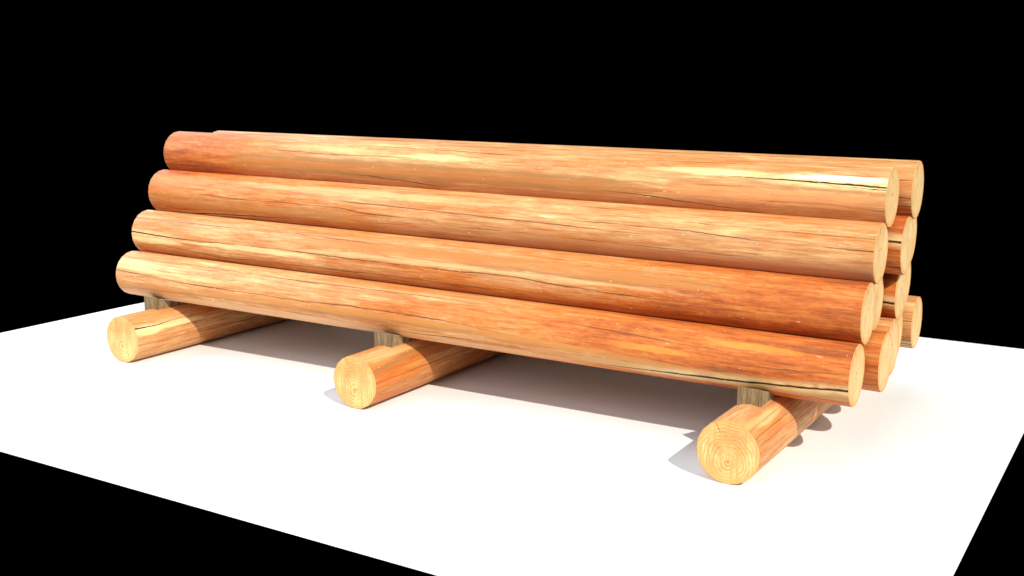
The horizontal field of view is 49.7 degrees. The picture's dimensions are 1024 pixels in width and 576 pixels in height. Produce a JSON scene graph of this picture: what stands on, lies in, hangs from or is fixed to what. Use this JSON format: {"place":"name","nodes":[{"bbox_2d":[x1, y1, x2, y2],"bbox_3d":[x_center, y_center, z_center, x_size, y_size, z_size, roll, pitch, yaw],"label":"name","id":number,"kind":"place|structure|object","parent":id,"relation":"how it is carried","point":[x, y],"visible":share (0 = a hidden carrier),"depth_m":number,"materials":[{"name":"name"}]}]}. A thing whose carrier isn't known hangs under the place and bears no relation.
{"place":"outdoors","nodes":[
{"label":"outdoors","id":0,"kind":"place"},
{"bbox_2d":[0,299,1023,575],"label":"ground","id":1,"kind":"structure","parent":0,"point":[508,465],"depth_m":5.44,"materials":[{"name":"white"}]},
{"bbox_2d":[107,302,287,361],"bbox_3d":[-1.930,0.152,8.084,0.305,0.305,2.253,7,13,31],"label":"bearer log","id":2,"kind":"object","parent":1,"relation":"on","point":[140,335],"visible":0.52,"depth_m":7.34,"materials":[{"name":"brown wood"}]},
{"bbox_2d":[144,296,185,309],"bbox_3d":[-2.335,0.090,7.467,0.118,0.105,0.270,7,13,31],"label":"wood wedge","id":3,"kind":"object","parent":2,"relation":"on","point":[153,303],"visible":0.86,"depth_m":7.36,"materials":[{"name":"brown wood"}]},
{"bbox_2d":[334,339,502,408],"bbox_3d":[-0.289,0.345,7.092,0.305,0.305,2.253,7,13,31],"label":"bearer log","id":4,"kind":"object","parent":1,"relation":"on","point":[368,377],"visible":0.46,"depth_m":6.27,"materials":[{"name":"brown wood"}]},
{"bbox_2d":[374,331,414,347],"bbox_3d":[-0.675,0.284,6.471,0.118,0.105,0.270,7,13,31],"label":"wood wedge","id":5,"kind":"object","parent":4,"relation":"on","point":[390,340],"visible":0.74,"depth_m":6.37,"materials":[{"name":"brown wood"}]},
{"bbox_2d":[696,395,832,484],"bbox_3d":[1.565,0.566,5.961,0.305,0.305,2.253,7,13,31],"label":"bearer log","id":6,"kind":"object","parent":1,"relation":"on","point":[738,444],"visible":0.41,"depth_m":5.06,"materials":[{"name":"brown wood"}]},
{"bbox_2d":[116,251,864,406],"bbox_3d":[-0.497,0.150,6.394,4.905,0.301,0.301,7,13,30],"label":"stacked log","id":7,"kind":"object","parent":6,"relation":"on","point":[809,368],"visible":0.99,"depth_m":5.93,"materials":[{"name":"brown wood"}]},
{"bbox_2d":[132,210,875,344],"bbox_3d":[-0.417,-0.137,6.473,4.905,0.301,0.301,7,13,30],"label":"stacked log","id":8,"kind":"object","parent":7,"relation":"on","point":[821,308],"visible":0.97,"depth_m":6.01,"materials":[{"name":"brown wood"}]},
{"bbox_2d":[148,169,887,283],"bbox_3d":[-0.331,-0.425,6.555,4.905,0.301,0.301,7,13,30],"label":"stacked log","id":9,"kind":"object","parent":8,"relation":"on","point":[852,250],"visible":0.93,"depth_m":6.09,"materials":[{"name":"brown wood"}]},
{"bbox_2d":[164,131,898,227],"bbox_3d":[-0.249,-0.703,6.632,4.905,0.301,0.301,7,13,30],"label":"stacked log","id":10,"kind":"object","parent":9,"relation":"on","point":[867,193],"visible":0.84,"depth_m":6.17,"materials":[{"name":"brown wood"}]},
{"bbox_2d":[737,387,775,406],"bbox_3d":[1.190,0.504,5.344,0.116,0.105,0.270,7,13,31],"label":"wood wedge","id":11,"kind":"object","parent":6,"relation":"on","point":[757,397],"visible":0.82,"depth_m":5.23,"materials":[{"name":"brown wood"}]},
{"bbox_2d":[861,330,891,391],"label":"stacked log","id":12,"kind":"object","parent":6,"relation":"on","point":[877,347],"visible":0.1,"depth_m":5.34,"materials":[{"name":"brown wood"}]},
{"bbox_2d":[872,277,883,329],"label":"stacked log","id":13,"kind":"object","parent":12,"relation":"on","point":[879,288],"visible":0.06,"depth_m":5.59,"materials":[{"name":"brown wood"}]},
{"bbox_2d":[884,215,913,274],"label":"stacked log","id":14,"kind":"object","parent":13,"relation":"on","point":[900,230],"visible":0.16,"depth_m":5.50,"materials":[{"name":"brown wood"}]},
{"bbox_2d":[213,131,923,218],"bbox_3d":[-0.034,-0.752,6.881,4.905,0.301,0.301,7,13,30],"label":"stacked log","id":15,"kind":"object","parent":14,"relation":"on","point":[911,179],"visible":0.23,"depth_m":6.03,"materials":[{"name":"brown wood"}]},
{"bbox_2d":[875,317,898,375],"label":"stacked log","id":16,"kind":"object","parent":6,"relation":"on","point":[891,325],"visible":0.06,"depth_m":5.70,"materials":[{"name":"brown wood"}]},
{"bbox_2d":[880,273,907,319],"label":"stacked log","id":17,"kind":"object","parent":16,"relation":"on","point":[894,294],"visible":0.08,"depth_m":5.70,"materials":[{"name":"brown wood"}]},
{"bbox_2d":[897,314,902,354],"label":"stacked log","id":18,"kind":"object","parent":6,"relation":"on","point":[900,321],"visible":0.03,"depth_m":6.09,"materials":[{"name":"brown wood"}]},
{"bbox_2d":[905,262,910,303],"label":"stacked log","id":19,"kind":"object","parent":18,"relation":"on","point":[909,275],"visible":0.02,"depth_m":6.16,"materials":[{"name":"brown wood"}]},
{"bbox_2d":[910,218,916,261],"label":"stacked log","id":20,"kind":"object","parent":19,"relation":"on","point":[915,228],"visible":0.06,"depth_m":5.95,"materials":[{"name":"brown wood"}]},
{"bbox_2d":[900,295,921,348],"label":"stacked log","id":21,"kind":"object","parent":6,"relation":"on","point":[912,317],"visible":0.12,"depth_m":6.21,"materials":[{"name":"brown wood"}]},
{"bbox_2d":[0,0,1023,575],"label":"sky","id":22,"kind":"structure","parent":0,"point":[93,93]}
]}

